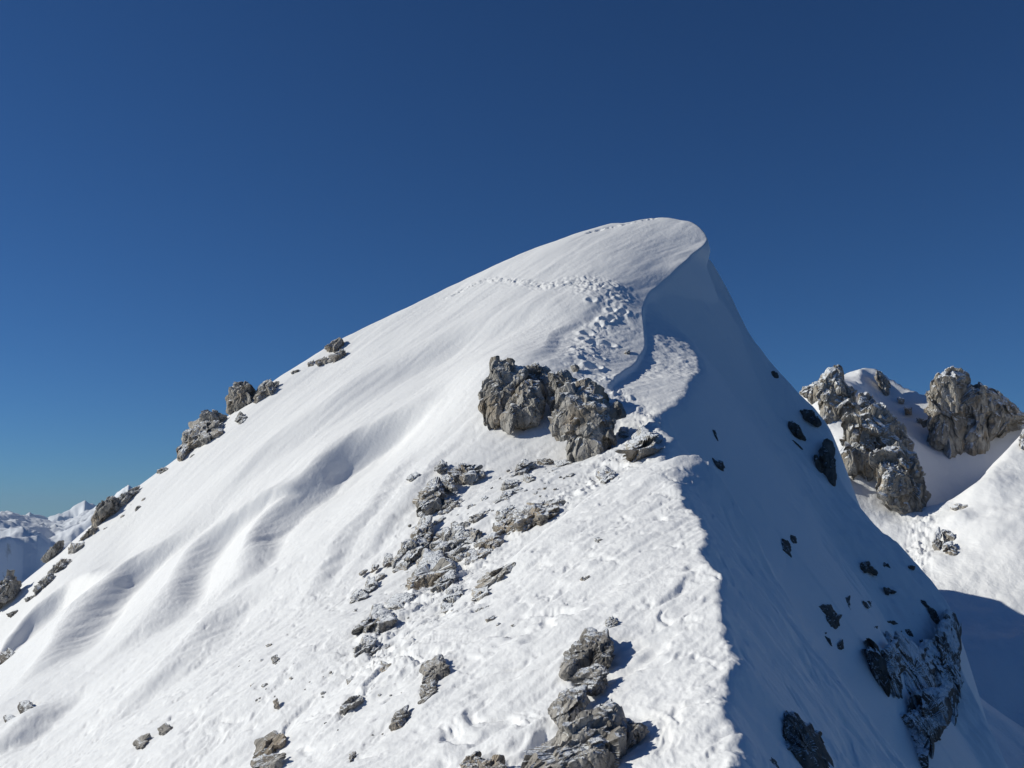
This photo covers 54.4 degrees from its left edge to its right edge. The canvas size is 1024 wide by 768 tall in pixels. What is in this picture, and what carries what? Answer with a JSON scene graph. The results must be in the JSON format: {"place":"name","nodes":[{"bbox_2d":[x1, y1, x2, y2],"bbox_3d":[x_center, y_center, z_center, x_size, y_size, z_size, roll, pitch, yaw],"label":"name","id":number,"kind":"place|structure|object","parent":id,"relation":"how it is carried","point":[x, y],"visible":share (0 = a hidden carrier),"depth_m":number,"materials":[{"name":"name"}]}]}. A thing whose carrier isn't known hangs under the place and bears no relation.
{"place":"outdoors","nodes":[
{"label":"outdoors","id":0,"kind":"place"},
{"bbox_2d":[0,485,131,582],"bbox_3d":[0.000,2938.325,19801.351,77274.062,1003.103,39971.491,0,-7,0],"label":"terrain mountains","id":1,"kind":"structure","parent":0,"point":[28,540],"depth_m":2516.95,"materials":[{"name":"snow"}]},
{"bbox_2d":[0,217,1007,767],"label":"terrain ridge","id":2,"kind":"structure","parent":0,"point":[282,517],"depth_m":25.19,"materials":[{"name":"white"}]},
{"bbox_2d":[0,648,13,664],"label":"rock","id":3,"kind":"object","parent":2,"relation":"on","point":[8,653],"visible":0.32,"depth_m":32.49,"materials":[{"name":"stone"}]},
{"bbox_2d":[3,714,15,722],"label":"rock","id":4,"kind":"object","parent":2,"relation":"on","point":[6,718],"visible":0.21,"depth_m":23.77,"materials":[{"name":"stone"}]},
{"bbox_2d":[0,569,21,608],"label":"rock","id":5,"kind":"object","parent":2,"relation":"on","point":[10,586],"visible":0.96,"depth_m":38.54,"materials":[{"name":"stone"}]},
{"bbox_2d":[6,610,17,617],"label":"rock","id":6,"kind":"object","parent":2,"relation":"on","point":[11,614],"visible":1,"depth_m":37.11,"materials":[{"name":"stone"}]},
{"bbox_2d":[17,700,32,713],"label":"rock","id":7,"kind":"object","parent":2,"relation":"on","point":[24,706],"visible":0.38,"depth_m":24.16,"materials":[{"name":"stone"}]},
{"bbox_2d":[33,573,55,595],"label":"rock","id":8,"kind":"object","parent":2,"relation":"on","point":[43,582],"visible":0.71,"depth_m":37.73,"materials":[{"name":"stone"}]},
{"bbox_2d":[40,540,63,562],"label":"rock","id":9,"kind":"object","parent":2,"relation":"on","point":[55,549],"visible":0.94,"depth_m":40.79,"materials":[{"name":"stone"}]},
{"bbox_2d":[47,558,71,574],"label":"rock","id":10,"kind":"object","parent":2,"relation":"on","point":[61,564],"visible":0.98,"depth_m":38.48,"materials":[{"name":"stone"}]},
{"bbox_2d":[68,541,83,553],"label":"rock","id":11,"kind":"object","parent":2,"relation":"on","point":[73,548],"visible":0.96,"depth_m":39.46,"materials":[{"name":"stone"}]},
{"bbox_2d":[79,527,98,540],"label":"rock","id":12,"kind":"object","parent":2,"relation":"on","point":[90,532],"visible":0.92,"depth_m":40.04,"materials":[{"name":"stone"}]},
{"bbox_2d":[91,485,139,526],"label":"rock","id":13,"kind":"object","parent":2,"relation":"on","point":[108,507],"visible":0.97,"depth_m":40.95,"materials":[{"name":"stone"}]},
{"bbox_2d":[133,733,150,748],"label":"rock","id":14,"kind":"object","parent":2,"relation":"on","point":[141,742],"visible":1,"depth_m":15.17,"materials":[{"name":"stone"}]},
{"bbox_2d":[156,467,167,473],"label":"rock","id":15,"kind":"object","parent":2,"relation":"on","point":[161,470],"visible":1,"depth_m":42.57,"materials":[{"name":"stone"}]},
{"bbox_2d":[157,723,172,734],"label":"rock","id":16,"kind":"object","parent":2,"relation":"on","point":[164,728],"visible":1,"depth_m":15.10,"materials":[{"name":"stone"}]},
{"bbox_2d":[176,418,222,461],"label":"rock","id":17,"kind":"object","parent":2,"relation":"on","point":[198,433],"visible":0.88,"depth_m":43.14,"materials":[{"name":"stone"}]},
{"bbox_2d":[199,409,227,422],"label":"rock","id":18,"kind":"object","parent":2,"relation":"on","point":[205,415],"visible":0.67,"depth_m":44.66,"materials":[{"name":"stone"}]},
{"bbox_2d":[225,381,255,414],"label":"rock","id":19,"kind":"object","parent":2,"relation":"on","point":[241,394],"visible":0.97,"depth_m":45.24,"materials":[{"name":"stone"}]},
{"bbox_2d":[235,411,247,424],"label":"rock","id":20,"kind":"object","parent":2,"relation":"on","point":[240,418],"visible":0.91,"depth_m":42.81,"materials":[{"name":"stone"}]},
{"bbox_2d":[253,379,278,403],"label":"rock","id":21,"kind":"object","parent":2,"relation":"on","point":[266,388],"visible":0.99,"depth_m":44.57,"materials":[{"name":"stone"}]},
{"bbox_2d":[250,730,285,767],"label":"rock","id":22,"kind":"object","parent":2,"relation":"on","point":[267,745],"visible":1,"depth_m":10.91,"materials":[{"name":"stone"}]},
{"bbox_2d":[271,654,278,663],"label":"rock","id":23,"kind":"object","parent":2,"relation":"on","point":[274,658],"visible":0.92,"depth_m":15.94,"materials":[{"name":"stone"}]},
{"bbox_2d":[273,698,279,708],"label":"rock","id":24,"kind":"object","parent":2,"relation":"on","point":[276,703],"visible":1,"depth_m":13.27,"materials":[{"name":"stone"}]},
{"bbox_2d":[315,356,327,366],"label":"rock","id":25,"kind":"object","parent":2,"relation":"on","point":[321,361],"visible":1,"depth_m":45.51,"materials":[{"name":"stone"}]},
{"bbox_2d":[324,337,343,352],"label":"rock","id":26,"kind":"object","parent":2,"relation":"on","point":[335,345],"visible":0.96,"depth_m":46.53,"materials":[{"name":"stone"}]},
{"bbox_2d":[327,349,345,362],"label":"rock","id":27,"kind":"object","parent":2,"relation":"on","point":[338,355],"visible":1,"depth_m":45.23,"materials":[{"name":"stone"}]},
{"bbox_2d":[340,695,363,714],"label":"rock","id":28,"kind":"object","parent":2,"relation":"on","point":[352,702],"visible":0.99,"depth_m":11.09,"materials":[{"name":"stone"}]},
{"bbox_2d":[349,751,356,761],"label":"rock","id":29,"kind":"object","parent":2,"relation":"on","point":[352,756],"visible":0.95,"depth_m":9.05,"materials":[{"name":"stone"}]},
{"bbox_2d":[349,589,368,603],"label":"rock","id":30,"kind":"object","parent":2,"relation":"on","point":[358,595],"visible":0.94,"depth_m":18.69,"materials":[{"name":"stone"}]},
{"bbox_2d":[363,576,377,593],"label":"rock","id":31,"kind":"object","parent":2,"relation":"on","point":[371,584],"visible":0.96,"depth_m":19.29,"materials":[{"name":"stone"}]},
{"bbox_2d":[369,564,378,572],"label":"rock","id":32,"kind":"object","parent":2,"relation":"on","point":[375,567],"visible":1,"depth_m":20.90,"materials":[{"name":"stone"}]},
{"bbox_2d":[351,603,397,657],"bbox_3d":[-2.074,3.686,14.988,0.674,0.584,2.335,1,-7,-10],"label":"rock","id":33,"kind":"object","parent":2,"relation":"on","point":[380,619],"visible":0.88,"depth_m":14.82,"materials":[{"name":"stone"}]},
{"bbox_2d":[371,644,379,652],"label":"stone","id":34,"kind":"object","parent":2,"relation":"on","point":[375,648],"visible":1,"depth_m":13.81,"materials":[{"name":"stone"}]},
{"bbox_2d":[376,573,384,581],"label":"stone","id":35,"kind":"object","parent":2,"relation":"on","point":[380,576],"visible":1,"depth_m":20.04,"materials":[{"name":"stone"}]},
{"bbox_2d":[380,661,390,672],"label":"rock","id":36,"kind":"object","parent":2,"relation":"on","point":[386,665],"visible":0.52,"depth_m":12.01,"materials":[{"name":"stone"}]},
{"bbox_2d":[382,553,392,567],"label":"rock","id":37,"kind":"object","parent":2,"relation":"on","point":[388,558],"visible":0.98,"depth_m":20.93,"materials":[{"name":"stone"}]},
{"bbox_2d":[385,592,414,609],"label":"rock","id":38,"kind":"object","parent":2,"relation":"on","point":[397,601],"visible":0.91,"depth_m":16.47,"materials":[{"name":"stone"}]},
{"bbox_2d":[389,704,410,730],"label":"rock","id":39,"kind":"object","parent":2,"relation":"on","point":[400,717],"visible":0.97,"depth_m":9.51,"materials":[{"name":"stone"}]},
{"bbox_2d":[391,515,433,570],"bbox_3d":[-2.106,3.369,21.332,0.845,1.133,2.823,0,-7,0],"label":"rock","id":40,"kind":"object","parent":2,"relation":"on","point":[414,546],"visible":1,"depth_m":20.61,"materials":[{"name":"stone"}]},
{"bbox_2d":[405,472,419,481],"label":"stone","id":41,"kind":"object","parent":2,"relation":"on","point":[412,477],"visible":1,"depth_m":26.83,"materials":[{"name":"stone"}]},
{"bbox_2d":[412,477,446,517],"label":"rock","id":42,"kind":"object","parent":2,"relation":"on","point":[427,500],"visible":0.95,"depth_m":23.94,"materials":[{"name":"stone"}]},
{"bbox_2d":[405,548,456,589],"bbox_3d":[-1.470,3.518,18.692,0.952,0.782,2.426,0,-7,0],"label":"rock","id":43,"kind":"object","parent":2,"relation":"on","point":[432,568],"visible":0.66,"depth_m":18.08,"materials":[{"name":"stone"}]},
{"bbox_2d":[418,654,449,703],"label":"rock","id":44,"kind":"object","parent":2,"relation":"on","point":[434,670],"visible":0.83,"depth_m":10.58,"materials":[{"name":"stone"}]},
{"bbox_2d":[434,459,447,473],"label":"rock","id":45,"kind":"object","parent":2,"relation":"on","point":[441,467],"visible":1,"depth_m":26.65,"materials":[{"name":"stone"}]},
{"bbox_2d":[430,569,455,592],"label":"rock","id":46,"kind":"object","parent":2,"relation":"on","point":[444,581],"visible":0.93,"depth_m":16.56,"materials":[{"name":"stone"}]},
{"bbox_2d":[429,525,465,553],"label":"rock","id":47,"kind":"object","parent":2,"relation":"on","point":[452,538],"visible":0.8,"depth_m":20.32,"materials":[{"name":"stone"}]},
{"bbox_2d":[441,602,453,612],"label":"rock","id":48,"kind":"object","parent":2,"relation":"on","point":[445,606],"visible":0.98,"depth_m":14.42,"materials":[{"name":"stone"}]},
{"bbox_2d":[440,475,457,492],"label":"rock","id":49,"kind":"object","parent":2,"relation":"on","point":[447,482],"visible":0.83,"depth_m":24.91,"materials":[{"name":"stone"}]},
{"bbox_2d":[442,497,457,508],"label":"rock","id":50,"kind":"object","parent":2,"relation":"on","point":[448,502],"visible":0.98,"depth_m":23.56,"materials":[{"name":"stone"}]},
{"bbox_2d":[441,586,462,602],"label":"rock","id":51,"kind":"object","parent":2,"relation":"on","point":[453,594],"visible":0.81,"depth_m":15.15,"materials":[{"name":"stone"}]},
{"bbox_2d":[443,546,470,561],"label":"rock","id":52,"kind":"object","parent":2,"relation":"on","point":[458,554],"visible":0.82,"depth_m":19.16,"materials":[{"name":"stone"}]},
{"bbox_2d":[457,521,469,526],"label":"rock","id":53,"kind":"object","parent":2,"relation":"on","point":[465,524],"visible":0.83,"depth_m":21.24,"materials":[{"name":"stone"}]},
{"bbox_2d":[447,462,482,485],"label":"rock","id":54,"kind":"object","parent":2,"relation":"on","point":[461,473],"visible":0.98,"depth_m":25.42,"materials":[{"name":"stone"}]},
{"bbox_2d":[463,529,482,543],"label":"rock","id":55,"kind":"object","parent":2,"relation":"on","point":[471,537],"visible":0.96,"depth_m":20.07,"materials":[{"name":"stone"}]},
{"bbox_2d":[469,511,485,523],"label":"rock","id":56,"kind":"object","parent":2,"relation":"on","point":[475,518],"visible":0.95,"depth_m":21.29,"materials":[{"name":"stone"}]},
{"bbox_2d":[463,548,492,564],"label":"rock","id":57,"kind":"object","parent":2,"relation":"on","point":[473,555],"visible":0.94,"depth_m":18.66,"materials":[{"name":"stone"}]},
{"bbox_2d":[471,586,489,600],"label":"rock","id":58,"kind":"object","parent":2,"relation":"on","point":[477,594],"visible":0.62,"depth_m":14.03,"materials":[{"name":"stone"}]},
{"bbox_2d":[477,471,485,477],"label":"rock","id":59,"kind":"object","parent":2,"relation":"on","point":[480,474],"visible":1,"depth_m":25.34,"materials":[{"name":"stone"}]},
{"bbox_2d":[459,751,506,767],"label":"rock","id":60,"kind":"object","parent":2,"relation":"on","point":[474,760],"visible":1,"depth_m":7.23,"materials":[{"name":"stone"}]},
{"bbox_2d":[474,532,503,549],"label":"rock","id":61,"kind":"object","parent":2,"relation":"on","point":[493,540],"visible":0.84,"depth_m":19.09,"materials":[{"name":"stone"}]},
{"bbox_2d":[475,562,515,587],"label":"rock","id":62,"kind":"object","parent":2,"relation":"on","point":[488,578],"visible":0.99,"depth_m":14.64,"materials":[{"name":"stone"}]},
{"bbox_2d":[492,517,512,535],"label":"rock","id":63,"kind":"object","parent":2,"relation":"on","point":[504,526],"visible":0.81,"depth_m":19.79,"materials":[{"name":"stone"}]},
{"bbox_2d":[500,490,512,500],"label":"rock","id":64,"kind":"object","parent":2,"relation":"on","point":[505,495],"visible":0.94,"depth_m":22.36,"materials":[{"name":"stone"}]},
{"bbox_2d":[495,507,518,521],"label":"rock","id":65,"kind":"object","parent":2,"relation":"on","point":[505,513],"visible":0.54,"depth_m":20.56,"materials":[{"name":"stone"}]},
{"bbox_2d":[500,479,518,490],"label":"rock","id":66,"kind":"object","parent":2,"relation":"on","point":[507,484],"visible":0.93,"depth_m":23.34,"materials":[{"name":"stone"}]},
{"bbox_2d":[478,356,550,434],"bbox_3d":[0.211,0.328,29.630,2.488,2.594,3.240,0,-7,0],"label":"rock outcrop","id":67,"kind":"object","parent":2,"relation":"on","point":[511,395],"visible":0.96,"depth_m":29.12,"materials":[{"name":"stone"}]},
{"bbox_2d":[510,486,522,494],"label":"stone","id":68,"kind":"object","parent":2,"relation":"on","point":[517,489],"visible":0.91,"depth_m":22.69,"materials":[{"name":"stone"}]},
{"bbox_2d":[515,459,536,475],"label":"rock","id":69,"kind":"object","parent":2,"relation":"on","point":[524,466],"visible":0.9,"depth_m":25.14,"materials":[{"name":"stone"}]},
{"bbox_2d":[523,473,535,482],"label":"rock","id":70,"kind":"object","parent":2,"relation":"on","point":[527,478],"visible":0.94,"depth_m":23.58,"materials":[{"name":"stone"}]},
{"bbox_2d":[507,503,559,533],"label":"rock","id":71,"kind":"object","parent":2,"relation":"on","point":[526,518],"visible":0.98,"depth_m":19.43,"materials":[{"name":"stone"}]},
{"bbox_2d":[526,499,564,507],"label":"rock","id":72,"kind":"object","parent":2,"relation":"on","point":[547,503],"visible":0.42,"depth_m":20.33,"materials":[{"name":"stone"}]},
{"bbox_2d":[537,458,553,464],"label":"rock","id":73,"kind":"object","parent":2,"relation":"on","point":[543,461],"visible":1,"depth_m":25.63,"materials":[{"name":"stone"}]},
{"bbox_2d":[554,459,571,466],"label":"rock","id":74,"kind":"object","parent":2,"relation":"on","point":[561,463],"visible":0.95,"depth_m":24.94,"materials":[{"name":"stone"}]},
{"bbox_2d":[547,685,589,727],"bbox_3d":[0.448,2.542,7.864,0.334,0.253,0.659,-3,-8,22],"label":"rock","id":75,"kind":"object","parent":2,"relation":"on","point":[570,704],"visible":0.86,"depth_m":7.76,"materials":[{"name":"stone"}]},
{"bbox_2d":[570,364,579,371],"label":"rock","id":76,"kind":"object","parent":2,"relation":"on","point":[574,367],"visible":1,"depth_m":32.11,"materials":[{"name":"stone"}]},
{"bbox_2d":[520,699,632,767],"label":"rock","id":77,"kind":"object","parent":2,"relation":"on","point":[595,736],"visible":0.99,"depth_m":6.54,"materials":[{"name":"stone"}]},
{"bbox_2d":[546,369,626,462],"bbox_3d":[1.985,0.987,27.258,2.081,3.372,5.152,0,-7,0],"label":"rock outcrop","id":78,"kind":"object","parent":2,"relation":"on","point":[586,414],"visible":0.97,"depth_m":25.48,"materials":[{"name":"stone"}]},
{"bbox_2d":[559,627,615,695],"bbox_3d":[0.679,2.459,8.908,0.518,0.420,1.608,0,-7,0],"label":"rock","id":79,"kind":"object","parent":2,"relation":"on","point":[589,655],"visible":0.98,"depth_m":8.93,"materials":[{"name":"stone"}]},
{"bbox_2d":[596,469,615,483],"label":"rock","id":80,"kind":"object","parent":2,"relation":"on","point":[605,476],"visible":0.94,"depth_m":21.54,"materials":[{"name":"stone"}]},
{"bbox_2d":[605,616,617,627],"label":"rock","id":81,"kind":"object","parent":2,"relation":"on","point":[611,621],"visible":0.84,"depth_m":9.99,"materials":[{"name":"stone"}]},
{"bbox_2d":[618,426,628,438],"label":"rock","id":82,"kind":"object","parent":2,"relation":"on","point":[623,432],"visible":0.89,"depth_m":26.23,"materials":[{"name":"stone"}]},
{"bbox_2d":[626,718,649,748],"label":"rock","id":83,"kind":"object","parent":2,"relation":"on","point":[637,732],"visible":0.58,"depth_m":6.72,"materials":[{"name":"stone"}]},
{"bbox_2d":[615,425,663,461],"bbox_3d":[3.200,1.388,23.456,1.055,1.060,2.684,-2,-8,17],"label":"rock","id":84,"kind":"object","parent":2,"relation":"on","point":[643,443],"visible":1,"depth_m":22.66,"materials":[{"name":"stone"}]},
{"bbox_2d":[712,458,724,470],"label":"rock","id":85,"kind":"object","parent":2,"relation":"on","point":[719,464],"visible":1,"depth_m":27.94,"materials":[{"name":"stone"}]},
{"bbox_2d":[782,539,791,557],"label":"rock","id":86,"kind":"object","parent":2,"relation":"on","point":[786,546],"visible":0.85,"depth_m":27.78,"materials":[{"name":"stone"}]},
{"bbox_2d":[790,535,796,543],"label":"rock","id":87,"kind":"object","parent":2,"relation":"on","point":[793,539],"visible":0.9,"depth_m":28.87,"materials":[{"name":"stone"}]},
{"bbox_2d":[788,421,805,440],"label":"rock","id":88,"kind":"object","parent":2,"relation":"on","point":[795,429],"visible":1,"depth_m":43.74,"materials":[{"name":"stone"}]},
{"bbox_2d":[782,710,833,767],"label":"rock","id":89,"kind":"object","parent":2,"relation":"on","point":[804,744],"visible":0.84,"depth_m":7.67,"materials":[{"name":"stone"}]},
{"bbox_2d":[800,409,821,427],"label":"rock","id":90,"kind":"object","parent":2,"relation":"on","point":[811,417],"visible":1,"depth_m":44.62,"materials":[{"name":"stone"}]},
{"bbox_2d":[814,438,836,485],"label":"rock","id":91,"kind":"object","parent":2,"relation":"on","point":[825,462],"visible":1,"depth_m":42.83,"materials":[{"name":"stone"}]},
{"bbox_2d":[819,604,841,628],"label":"rock","id":92,"kind":"object","parent":2,"relation":"on","point":[833,617],"visible":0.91,"depth_m":26.90,"materials":[{"name":"stone"}]},
{"bbox_2d":[837,639,843,649],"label":"rock","id":93,"kind":"object","parent":2,"relation":"on","point":[840,645],"visible":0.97,"depth_m":25.94,"materials":[{"name":"stone"}]},
{"bbox_2d":[860,561,877,575],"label":"rock","id":94,"kind":"object","parent":2,"relation":"on","point":[865,566],"visible":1,"depth_m":37.34,"materials":[{"name":"stone"}]},
{"bbox_2d":[883,587,895,594],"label":"rock","id":95,"kind":"object","parent":2,"relation":"on","point":[887,591],"visible":1,"depth_m":36.94,"materials":[{"name":"stone"}]},
{"bbox_2d":[861,609,963,767],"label":"cliff","id":96,"kind":"structure","parent":2,"relation":"on","point":[929,669],"depth_m":28.89,"materials":[{"name":"stone"}]},
{"bbox_2d":[927,605,939,623],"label":"rock","id":97,"kind":"object","parent":2,"relation":"on","point":[934,617],"visible":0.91,"depth_m":37.00,"materials":[{"name":"stone"}]},
{"bbox_2d":[0,0,1023,517],"label":"sky","id":98,"kind":"structure","parent":0,"point":[199,198],"materials":[{"name":"blue"}]},
{"bbox_2d":[801,368,1023,767],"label":"mountain slope","id":99,"kind":"structure","parent":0,"point":[977,580],"depth_m":88.54,"materials":[{"name":"snow"}]},
{"bbox_2d":[799,364,859,423],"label":"rock tower","id":100,"kind":"structure","parent":99,"relation":"on","point":[831,392],"depth_m":118.75,"materials":[{"name":"stone"}]},
{"bbox_2d":[858,392,876,408],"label":"rock","id":101,"kind":"object","parent":99,"relation":"on","point":[866,399],"visible":0.6,"depth_m":122.75,"materials":[{"name":"stone"}]},
{"bbox_2d":[874,370,890,395],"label":"rock","id":102,"kind":"object","parent":99,"relation":"on","point":[883,382],"visible":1,"depth_m":144.47,"materials":[{"name":"stone"}]},
{"bbox_2d":[839,402,930,514],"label":"rock tower","id":103,"kind":"structure","parent":99,"relation":"on","point":[877,443],"depth_m":102.51,"materials":[{"name":"stone"}]},
{"bbox_2d":[904,406,911,414],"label":"rock","id":104,"kind":"object","parent":99,"relation":"on","point":[908,410],"visible":1,"depth_m":139.63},
{"bbox_2d":[932,527,957,555],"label":"rock","id":105,"kind":"object","parent":99,"relation":"on","point":[949,548],"visible":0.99,"depth_m":90.31,"materials":[{"name":"stone"}]},
{"bbox_2d":[950,503,967,510],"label":"rock","id":106,"kind":"object","parent":99,"relation":"on","point":[957,506],"visible":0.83,"depth_m":95.14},
{"bbox_2d":[921,366,1023,458],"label":"rock tower","id":107,"kind":"structure","parent":99,"relation":"on","point":[964,416],"depth_m":132.43,"materials":[{"name":"stone"}]},
{"bbox_2d":[1019,429,1023,448],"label":"rock","id":108,"kind":"object","parent":99,"relation":"on","point":[1021,441],"visible":1,"depth_m":101.33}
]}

